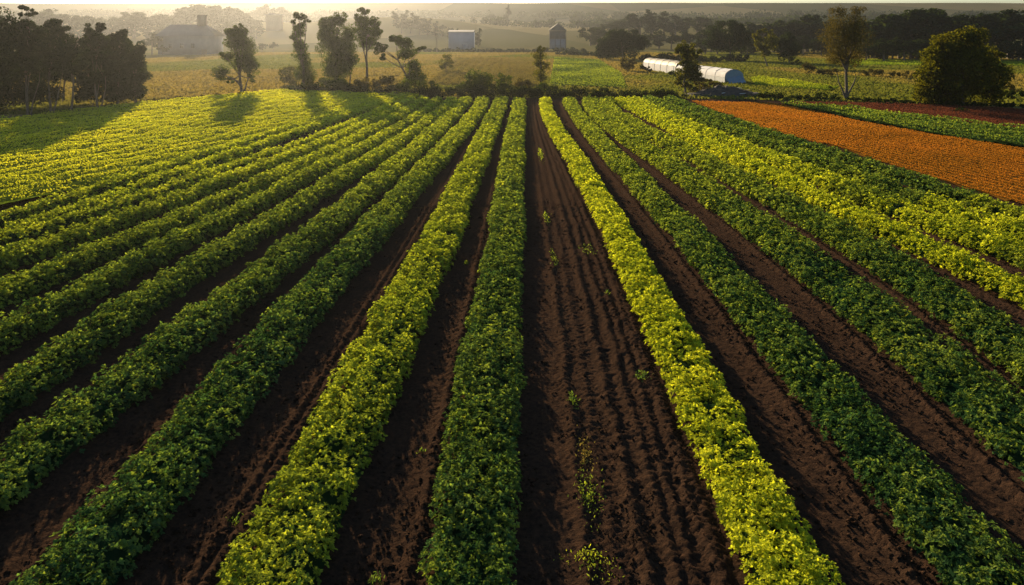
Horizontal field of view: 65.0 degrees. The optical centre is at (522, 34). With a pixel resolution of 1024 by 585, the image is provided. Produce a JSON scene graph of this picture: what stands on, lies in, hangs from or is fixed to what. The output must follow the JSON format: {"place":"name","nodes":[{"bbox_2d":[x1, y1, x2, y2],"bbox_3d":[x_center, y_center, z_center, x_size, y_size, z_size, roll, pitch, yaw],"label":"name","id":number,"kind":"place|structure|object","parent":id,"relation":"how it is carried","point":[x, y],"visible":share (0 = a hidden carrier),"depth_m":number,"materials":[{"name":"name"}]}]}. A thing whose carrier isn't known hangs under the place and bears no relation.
{"place":"outdoors","nodes":[
{"label":"outdoors","id":0,"kind":"place"},
{"bbox_2d":[155,15,225,54],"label":"house","id":1,"kind":"structure","parent":0,"point":[201,37],"depth_m":392.16,"materials":[{"name":"brick"}]},
{"bbox_2d":[427,56,538,85],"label":"stubble field","id":2,"kind":"structure","parent":0,"point":[516,68],"depth_m":217.36,"materials":[{"name":"yellow plant"}]},
{"bbox_2d":[0,97,1023,584],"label":"soil","id":3,"kind":"structure","parent":0,"point":[584,341],"depth_m":20.86,"materials":[{"name":"brown soil"}]},
{"bbox_2d":[0,100,369,226],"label":"crop row","id":4,"kind":"object","parent":3,"relation":"on","point":[47,204],"visible":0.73,"depth_m":52.33,"materials":[{"name":"green plant"}]},
{"bbox_2d":[0,98,385,237],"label":"crop row","id":5,"kind":"object","parent":3,"relation":"on","point":[163,177],"visible":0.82,"depth_m":56.96,"materials":[{"name":"green plant"}]},
{"bbox_2d":[0,96,400,248],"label":"crop row","id":6,"kind":"object","parent":3,"relation":"on","point":[53,225],"visible":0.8,"depth_m":47.76,"materials":[{"name":"green plant"}]},
{"bbox_2d":[0,96,415,276],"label":"crop row","id":7,"kind":"object","parent":3,"relation":"on","point":[42,249],"visible":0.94,"depth_m":43.72,"materials":[{"name":"green plant"}]},
{"bbox_2d":[0,96,429,309],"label":"crop row","id":8,"kind":"object","parent":3,"relation":"on","point":[23,285],"visible":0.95,"depth_m":38.52,"materials":[{"name":"green plant"}]},
{"bbox_2d":[0,96,442,356],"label":"crop row","id":9,"kind":"object","parent":3,"relation":"on","point":[42,315],"visible":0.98,"depth_m":35.04,"materials":[{"name":"green plant"}]},
{"bbox_2d":[0,96,456,421],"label":"crop row","id":10,"kind":"object","parent":3,"relation":"on","point":[55,364],"visible":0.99,"depth_m":29.66,"materials":[{"name":"green plant"}]},
{"bbox_2d":[0,96,472,510],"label":"crop row","id":11,"kind":"object","parent":3,"relation":"on","point":[52,444],"visible":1,"depth_m":24.47,"materials":[{"name":"green plant"}]},
{"bbox_2d":[8,96,489,584],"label":"crop row","id":12,"kind":"object","parent":3,"relation":"on","point":[130,520],"visible":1,"depth_m":19.95,"materials":[{"name":"green plant"}]},
{"bbox_2d":[216,96,508,584],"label":"crop row","id":13,"kind":"object","parent":3,"relation":"on","point":[296,545],"visible":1,"depth_m":19.80,"materials":[{"name":"green plant"}]},
{"bbox_2d":[416,97,527,584],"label":"crop row","id":14,"kind":"object","parent":3,"relation":"on","point":[473,532],"visible":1,"depth_m":19.63,"materials":[{"name":"green plant"}]},
{"bbox_2d":[568,469,605,531],"bbox_3d":[1.399,9.856,17.331,0.864,0.199,2.686,0,0,0],"label":"weed clump","id":15,"kind":"object","parent":3,"relation":"on","point":[588,495],"visible":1,"depth_m":17.28,"materials":[{"name":"green plant"}]},
{"bbox_2d":[538,96,845,584],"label":"crop row","id":16,"kind":"object","parent":3,"relation":"on","point":[769,545],"visible":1,"depth_m":19.77,"materials":[{"name":"green plant"}]},
{"bbox_2d":[561,96,1023,584],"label":"crop row","id":17,"kind":"object","parent":3,"relation":"on","point":[955,548],"visible":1,"depth_m":19.95,"materials":[{"name":"green plant"}]},
{"bbox_2d":[581,94,1023,485],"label":"crop row","id":18,"kind":"object","parent":3,"relation":"on","point":[992,416],"visible":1,"depth_m":27.14,"materials":[{"name":"green plant"}]},
{"bbox_2d":[598,96,1023,387],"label":"crop row","id":19,"kind":"object","parent":3,"relation":"on","point":[986,330],"visible":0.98,"depth_m":33.99,"materials":[{"name":"green plant"}]},
{"bbox_2d":[614,96,1023,308],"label":"crop row","id":20,"kind":"object","parent":3,"relation":"on","point":[956,261],"visible":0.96,"depth_m":40.70,"materials":[{"name":"green plant"}]},
{"bbox_2d":[627,95,1023,269],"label":"crop row","id":21,"kind":"object","parent":3,"relation":"on","point":[983,242],"visible":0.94,"depth_m":45.68,"materials":[{"name":"green plant"}]},
{"bbox_2d":[642,94,1023,240],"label":"crop row","id":22,"kind":"object","parent":3,"relation":"on","point":[883,183],"visible":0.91,"depth_m":52.50,"materials":[{"name":"green plant"}]},
{"bbox_2d":[664,94,1023,223],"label":"crop row","id":23,"kind":"object","parent":3,"relation":"on","point":[932,184],"visible":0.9,"depth_m":55.85,"materials":[{"name":"green plant"}]},
{"bbox_2d":[0,52,1023,114],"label":"dry grass","id":24,"kind":"structure","parent":0,"point":[179,69],"depth_m":185.93,"materials":[{"name":"plant"}]},
{"bbox_2d":[0,2,1023,228],"bbox_3d":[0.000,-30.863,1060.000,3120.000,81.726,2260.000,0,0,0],"label":"ground","id":25,"kind":"structure","parent":0,"point":[508,37],"depth_m":1481.97,"materials":[{"name":"green plant"}]},
{"bbox_2d":[0,6,25,87],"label":"grove tree","id":26,"kind":"object","parent":25,"relation":"on","point":[7,32],"visible":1,"depth_m":93.79,"materials":[{"name":"green plant"}]},
{"bbox_2d":[0,76,51,110],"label":"shrub","id":27,"kind":"object","parent":25,"relation":"on","point":[14,92],"visible":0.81,"depth_m":101.33,"materials":[{"name":"green plant"}]},
{"bbox_2d":[5,4,48,116],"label":"grove tree","id":28,"kind":"object","parent":25,"relation":"on","point":[26,60],"visible":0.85,"depth_m":97.10,"materials":[{"name":"green plant"}]},
{"bbox_2d":[20,12,55,24],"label":"distant tree","id":29,"kind":"object","parent":25,"relation":"on","point":[40,16],"visible":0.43,"depth_m":708.22,"materials":[{"name":"green plant"}]},
{"bbox_2d":[33,80,64,102],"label":"shrub","id":30,"kind":"object","parent":25,"relation":"on","point":[53,92],"visible":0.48,"depth_m":104.17,"materials":[{"name":"green plant"}]},
{"bbox_2d":[31,18,74,110],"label":"grove tree","id":31,"kind":"object","parent":25,"relation":"on","point":[56,59],"visible":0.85,"depth_m":100.02,"materials":[{"name":"green plant"}]},
{"bbox_2d":[50,38,80,101],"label":"grove tree","id":32,"kind":"object","parent":25,"relation":"on","point":[64,78],"visible":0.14,"depth_m":117.40,"materials":[{"name":"green plant"}]},
{"bbox_2d":[45,14,86,27],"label":"distant tree","id":33,"kind":"object","parent":25,"relation":"on","point":[72,21],"visible":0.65,"depth_m":702.45,"materials":[{"name":"green plant"}]},
{"bbox_2d":[58,25,85,110],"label":"grove tree","id":34,"kind":"object","parent":25,"relation":"on","point":[74,68],"visible":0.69,"depth_m":102.38,"materials":[{"name":"green plant"}]},
{"bbox_2d":[71,44,102,100],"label":"grove tree","id":35,"kind":"object","parent":25,"relation":"on","point":[79,76],"visible":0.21,"depth_m":118.85,"materials":[{"name":"green plant"}]},
{"bbox_2d":[71,76,116,105],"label":"shrub","id":36,"kind":"object","parent":25,"relation":"on","point":[86,91],"visible":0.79,"depth_m":108.20,"materials":[{"name":"green plant"}]},
{"bbox_2d":[76,15,112,29],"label":"distant tree","id":37,"kind":"object","parent":25,"relation":"on","point":[107,23],"visible":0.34,"depth_m":677.46,"materials":[{"name":"green plant"}]},
{"bbox_2d":[79,22,122,108],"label":"grove tree","id":38,"kind":"object","parent":25,"relation":"on","point":[96,55],"visible":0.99,"depth_m":105.52,"materials":[{"name":"green plant"}]},
{"bbox_2d":[104,29,140,104],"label":"grove tree","id":39,"kind":"object","parent":25,"relation":"on","point":[121,45],"visible":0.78,"depth_m":108.80,"materials":[{"name":"green plant"}]},
{"bbox_2d":[112,12,153,38],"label":"distant tree","id":40,"kind":"object","parent":25,"relation":"on","point":[128,22],"visible":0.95,"depth_m":682.44,"materials":[{"name":"green plant"}]},
{"bbox_2d":[122,38,152,102],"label":"grove tree","id":41,"kind":"object","parent":25,"relation":"on","point":[142,76],"visible":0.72,"depth_m":112.61,"materials":[{"name":"green plant"}]},
{"bbox_2d":[129,12,171,31],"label":"distant tree","id":42,"kind":"object","parent":25,"relation":"on","point":[167,19],"visible":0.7,"depth_m":691.81,"materials":[{"name":"green plant"}]},
{"bbox_2d":[137,33,163,54],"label":"distant tree","id":43,"kind":"object","parent":25,"relation":"on","point":[153,41],"visible":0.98,"depth_m":390.75,"materials":[{"name":"green plant"}]},
{"bbox_2d":[172,4,224,25],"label":"distant tree","id":44,"kind":"object","parent":25,"relation":"on","point":[184,12],"visible":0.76,"depth_m":739.25,"materials":[{"name":"green plant"}]},
{"bbox_2d":[0,88,423,203],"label":"leafy crop field","id":45,"kind":"structure","parent":25,"relation":"on","point":[41,154],"depth_m":78.29,"materials":[{"name":"green plant"}]},
{"bbox_2d":[191,5,232,25],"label":"distant tree","id":46,"kind":"object","parent":25,"relation":"on","point":[217,12],"visible":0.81,"depth_m":741.79,"materials":[{"name":"green plant"}]},
{"bbox_2d":[210,23,260,92],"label":"slender tree","id":47,"kind":"object","parent":25,"relation":"on","point":[237,41],"visible":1,"depth_m":132.08,"materials":[{"name":"green plant"}]},
{"bbox_2d":[228,10,254,23],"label":"distant tree","id":48,"kind":"object","parent":25,"relation":"on","point":[234,16],"visible":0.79,"depth_m":755.81,"materials":[{"name":"green plant"}]},
{"bbox_2d":[264,13,284,30],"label":"tower","id":49,"kind":"structure","parent":25,"relation":"on","point":[274,22],"depth_m":753.92,"materials":[{"name":"brick"}]},
{"bbox_2d":[278,65,299,84],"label":"shrub","id":50,"kind":"object","parent":25,"relation":"on","point":[290,75],"visible":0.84,"depth_m":154.53,"materials":[{"name":"green plant"}]},
{"bbox_2d":[289,12,317,84],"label":"twisting tree","id":51,"kind":"object","parent":25,"relation":"on","point":[306,74],"visible":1,"depth_m":141.71,"materials":[{"name":"green plant"}]},
{"bbox_2d":[314,12,359,86],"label":"bulky tree","id":52,"kind":"object","parent":25,"relation":"on","point":[337,47],"visible":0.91,"depth_m":138.89,"materials":[{"name":"green plant"}]},
{"bbox_2d":[288,82,421,94],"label":"hedge","id":53,"kind":"object","parent":25,"relation":"on","point":[353,88],"visible":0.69,"depth_m":130.23,"materials":[{"name":"green plant"}]},
{"bbox_2d":[353,7,382,82],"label":"tall round tree","id":54,"kind":"object","parent":25,"relation":"on","point":[364,31],"visible":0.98,"depth_m":152.01,"materials":[{"name":"green plant"}]},
{"bbox_2d":[371,75,395,93],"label":"shrub","id":55,"kind":"object","parent":25,"relation":"on","point":[384,80],"visible":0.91,"depth_m":131.79,"materials":[{"name":"green plant"}]},
{"bbox_2d":[373,35,427,88],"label":"leaning tree","id":56,"kind":"object","parent":25,"relation":"on","point":[406,52],"visible":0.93,"depth_m":141.42,"materials":[{"name":"green plant"}]},
{"bbox_2d":[389,78,414,91],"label":"shrub","id":57,"kind":"object","parent":25,"relation":"on","point":[404,84],"visible":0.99,"depth_m":128.93,"materials":[{"name":"green plant"}]},
{"bbox_2d":[439,54,453,71],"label":"round tree","id":58,"kind":"object","parent":25,"relation":"on","point":[448,61],"visible":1,"depth_m":204.74,"materials":[{"name":"green plant"}]},
{"bbox_2d":[448,30,474,48],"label":"shed","id":59,"kind":"structure","parent":25,"relation":"on","point":[462,39],"depth_m":476.19,"materials":[{"name":"white metal"}]},
{"bbox_2d":[459,69,494,93],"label":"shrub","id":60,"kind":"object","parent":25,"relation":"on","point":[479,79],"visible":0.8,"depth_m":127.84,"materials":[{"name":"green plant"}]},
{"bbox_2d":[419,46,585,52],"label":"hedge","id":61,"kind":"object","parent":25,"relation":"on","point":[523,50],"visible":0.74,"depth_m":433.23,"materials":[{"name":"green plant"}]},
{"bbox_2d":[494,72,512,91],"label":"shrub","id":62,"kind":"object","parent":25,"relation":"on","point":[501,83],"visible":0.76,"depth_m":128.84,"materials":[{"name":"green plant"}]},
{"bbox_2d":[411,84,597,98],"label":"hedge","id":63,"kind":"object","parent":25,"relation":"on","point":[521,91],"visible":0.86,"depth_m":125.03,"materials":[{"name":"green plant"}]},
{"bbox_2d":[1,8,1023,28],"bbox_3d":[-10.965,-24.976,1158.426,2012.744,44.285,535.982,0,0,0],"label":"woodland","id":64,"kind":"object","parent":25,"relation":"on","point":[758,17],"visible":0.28,"depth_m":1312.28,"materials":[{"name":"green plant"}]},
{"bbox_2d":[530,45,549,85],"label":"feathery tree","id":65,"kind":"object","parent":25,"relation":"on","point":[538,57],"visible":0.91,"depth_m":139.57,"materials":[{"name":"green plant"}]},
{"bbox_2d":[548,23,566,48],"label":"silo","id":66,"kind":"object","parent":25,"relation":"on","point":[557,38],"visible":0.81,"depth_m":476.44,"materials":[{"name":"grey metal"}]},
{"bbox_2d":[555,50,618,57],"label":"hedge","id":67,"kind":"object","parent":25,"relation":"on","point":[583,53],"visible":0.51,"depth_m":366.75,"materials":[{"name":"green plant"}]},
{"bbox_2d":[550,57,626,87],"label":"green row field","id":68,"kind":"structure","parent":25,"relation":"on","point":[583,72],"depth_m":192.97,"materials":[{"name":"green plant"}]},
{"bbox_2d":[576,27,607,45],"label":"distant tree","id":69,"kind":"object","parent":25,"relation":"on","point":[587,36],"visible":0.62,"depth_m":518.77,"materials":[{"name":"green plant"}]},
{"bbox_2d":[595,27,650,58],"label":"spreading tree","id":70,"kind":"object","parent":25,"relation":"on","point":[613,43],"visible":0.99,"depth_m":307.05,"materials":[{"name":"green plant"}]},
{"bbox_2d":[589,88,686,97],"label":"hedge","id":71,"kind":"object","parent":25,"relation":"on","point":[657,93],"visible":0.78,"depth_m":125.12,"materials":[{"name":"green plant"}]},
{"bbox_2d":[623,13,657,34],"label":"distant tree","id":72,"kind":"object","parent":25,"relation":"on","point":[631,17],"visible":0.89,"depth_m":637.55,"materials":[{"name":"green plant"}]},
{"bbox_2d":[639,9,662,34],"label":"distant tree","id":73,"kind":"object","parent":25,"relation":"on","point":[648,29],"visible":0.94,"depth_m":637.98,"materials":[{"name":"green plant"}]},
{"bbox_2d":[653,11,670,34],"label":"distant tree","id":74,"kind":"object","parent":25,"relation":"on","point":[664,27],"visible":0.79,"depth_m":646.47,"materials":[{"name":"green plant"}]},
{"bbox_2d":[666,14,683,34],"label":"distant tree","id":75,"kind":"object","parent":25,"relation":"on","point":[677,20],"visible":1,"depth_m":638.85,"materials":[{"name":"green plant"}]},
{"bbox_2d":[673,40,703,92],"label":"vine covered tree","id":76,"kind":"object","parent":25,"relation":"on","point":[689,71],"visible":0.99,"depth_m":133.81,"materials":[{"name":"green plant"}]},
{"bbox_2d":[638,52,749,61],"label":"hedge","id":77,"kind":"object","parent":25,"relation":"on","point":[729,57],"visible":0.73,"depth_m":285.65,"materials":[{"name":"green plant"}]},
{"bbox_2d":[643,57,745,83],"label":"polytunnel","id":78,"kind":"structure","parent":25,"relation":"on","point":[733,76],"depth_m":173.87,"materials":[{"name":"white plastic"}]},
{"bbox_2d":[689,76,710,91],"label":"shrub","id":79,"kind":"object","parent":25,"relation":"on","point":[697,82],"visible":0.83,"depth_m":133.96,"materials":[{"name":"green plant"}]},
{"bbox_2d":[681,85,757,97],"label":"rubbish heap","id":80,"kind":"object","parent":25,"relation":"on","point":[718,90],"visible":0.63,"depth_m":129.01,"materials":[{"name":"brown wood"}]},
{"bbox_2d":[702,19,754,53],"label":"domed tree","id":81,"kind":"object","parent":25,"relation":"on","point":[737,36],"visible":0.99,"depth_m":297.90,"materials":[{"name":"green plant"}]},
{"bbox_2d":[752,28,779,65],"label":"bent tree","id":82,"kind":"object","parent":25,"relation":"on","point":[765,49],"visible":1,"depth_m":245.58,"materials":[{"name":"green plant"}]},
{"bbox_2d":[758,19,802,50],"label":"distant tree","id":83,"kind":"object","parent":25,"relation":"on","point":[786,28],"visible":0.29,"depth_m":432.95,"materials":[{"name":"green plant"}]},
{"bbox_2d":[777,32,802,62],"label":"conical tree","id":84,"kind":"object","parent":25,"relation":"on","point":[789,45],"visible":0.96,"depth_m":273.78,"materials":[{"name":"green plant"}]},
{"bbox_2d":[751,75,837,89],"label":"green strip","id":85,"kind":"object","parent":25,"relation":"on","point":[766,81],"visible":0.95,"depth_m":154.40,"materials":[{"name":"green plant"}]},
{"bbox_2d":[755,91,840,100],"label":"hedge","id":86,"kind":"object","parent":25,"relation":"on","point":[781,96],"visible":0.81,"depth_m":121.99,"materials":[{"name":"green plant"}]},
{"bbox_2d":[785,14,817,51],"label":"distant tree","id":87,"kind":"object","parent":25,"relation":"on","point":[805,19],"visible":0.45,"depth_m":426.81,"materials":[{"name":"green plant"}]},
{"bbox_2d":[794,35,816,54],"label":"distant tree","id":88,"kind":"object","parent":25,"relation":"on","point":[804,42],"visible":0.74,"depth_m":368.63,"materials":[{"name":"green plant"}]},
{"bbox_2d":[801,21,843,38],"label":"distant tree","id":89,"kind":"object","parent":25,"relation":"on","point":[814,25],"visible":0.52,"depth_m":419.92,"materials":[{"name":"green plant"}]},
{"bbox_2d":[808,37,836,54],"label":"distant tree","id":90,"kind":"object","parent":25,"relation":"on","point":[817,44],"visible":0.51,"depth_m":358.56,"materials":[{"name":"green plant"}]},
{"bbox_2d":[815,5,875,98],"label":"airy tree","id":91,"kind":"object","parent":25,"relation":"on","point":[844,58],"visible":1,"depth_m":120.89,"materials":[{"name":"green plant"}]},
{"bbox_2d":[857,14,917,42],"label":"distant tree","id":92,"kind":"object","parent":25,"relation":"on","point":[874,22],"visible":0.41,"depth_m":315.38,"materials":[{"name":"green plant"}]},
{"bbox_2d":[866,14,920,57],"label":"distant tree","id":93,"kind":"object","parent":25,"relation":"on","point":[887,18],"visible":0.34,"depth_m":315.81,"materials":[{"name":"green plant"}]},
{"bbox_2d":[778,99,1023,145],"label":"green crop strip","id":94,"kind":"object","parent":25,"relation":"on","point":[987,131],"visible":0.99,"depth_m":85.69,"materials":[{"name":"green plant"}]},
{"bbox_2d":[872,8,938,58],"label":"distant tree","id":95,"kind":"object","parent":25,"relation":"on","point":[910,20],"visible":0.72,"depth_m":308.65,"materials":[{"name":"green plant"}]},
{"bbox_2d":[887,9,952,41],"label":"distant tree","id":96,"kind":"object","parent":25,"relation":"on","point":[942,14],"visible":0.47,"depth_m":309.62,"materials":[{"name":"green plant"}]},
{"bbox_2d":[846,97,1023,107],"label":"hedge","id":97,"kind":"object","parent":25,"relation":"on","point":[974,104],"visible":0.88,"depth_m":112.24,"materials":[{"name":"green plant"}]},
{"bbox_2d":[850,58,1023,65],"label":"green pasture","id":98,"kind":"structure","parent":25,"relation":"on","point":[910,62],"depth_m":271.34,"materials":[{"name":"green plant"}]},
{"bbox_2d":[872,38,904,60],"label":"distant tree","id":99,"kind":"object","parent":98,"relation":"on","point":[883,45],"visible":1,"depth_m":282.57,"materials":[{"name":"green plant"}]},
{"bbox_2d":[888,36,926,60],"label":"distant tree","id":100,"kind":"object","parent":98,"relation":"on","point":[910,46],"visible":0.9,"depth_m":282.48,"materials":[{"name":"green plant"}]},
{"bbox_2d":[986,40,1013,60],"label":"distant tree","id":101,"kind":"object","parent":98,"relation":"on","point":[1007,44],"visible":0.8,"depth_m":283.06,"materials":[{"name":"green plant"}]},
{"bbox_2d":[905,8,980,40],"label":"distant tree","id":102,"kind":"object","parent":25,"relation":"on","point":[934,11],"visible":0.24,"depth_m":311.32,"materials":[{"name":"green plant"}]},
{"bbox_2d":[912,25,1015,105],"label":"round dark tree","id":103,"kind":"object","parent":25,"relation":"on","point":[965,68],"visible":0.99,"depth_m":111.76,"materials":[{"name":"green plant"}]},
{"bbox_2d":[949,13,1008,43],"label":"distant tree","id":104,"kind":"object","parent":25,"relation":"on","point":[987,20],"visible":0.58,"depth_m":310.36,"materials":[{"name":"green plant"}]},
{"bbox_2d":[977,9,1023,58],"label":"distant tree","id":105,"kind":"object","parent":25,"relation":"on","point":[1017,28],"visible":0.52,"depth_m":314.48,"materials":[{"name":"green plant"}]},
{"bbox_2d":[0,0,1023,3],"label":"sky","id":106,"kind":"structure","parent":0,"point":[1,1],"materials":[{"name":"white"}]},
{"bbox_2d":[692,100,1023,203],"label":"orange flower field","id":107,"kind":"structure","parent":0,"point":[945,163],"depth_m":70.28,"materials":[{"name":"orange plant"}]},
{"bbox_2d":[791,101,1023,127],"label":"reddish field","id":108,"kind":"structure","parent":0,"point":[998,115],"depth_m":102.83,"materials":[{"name":"brown soil"}]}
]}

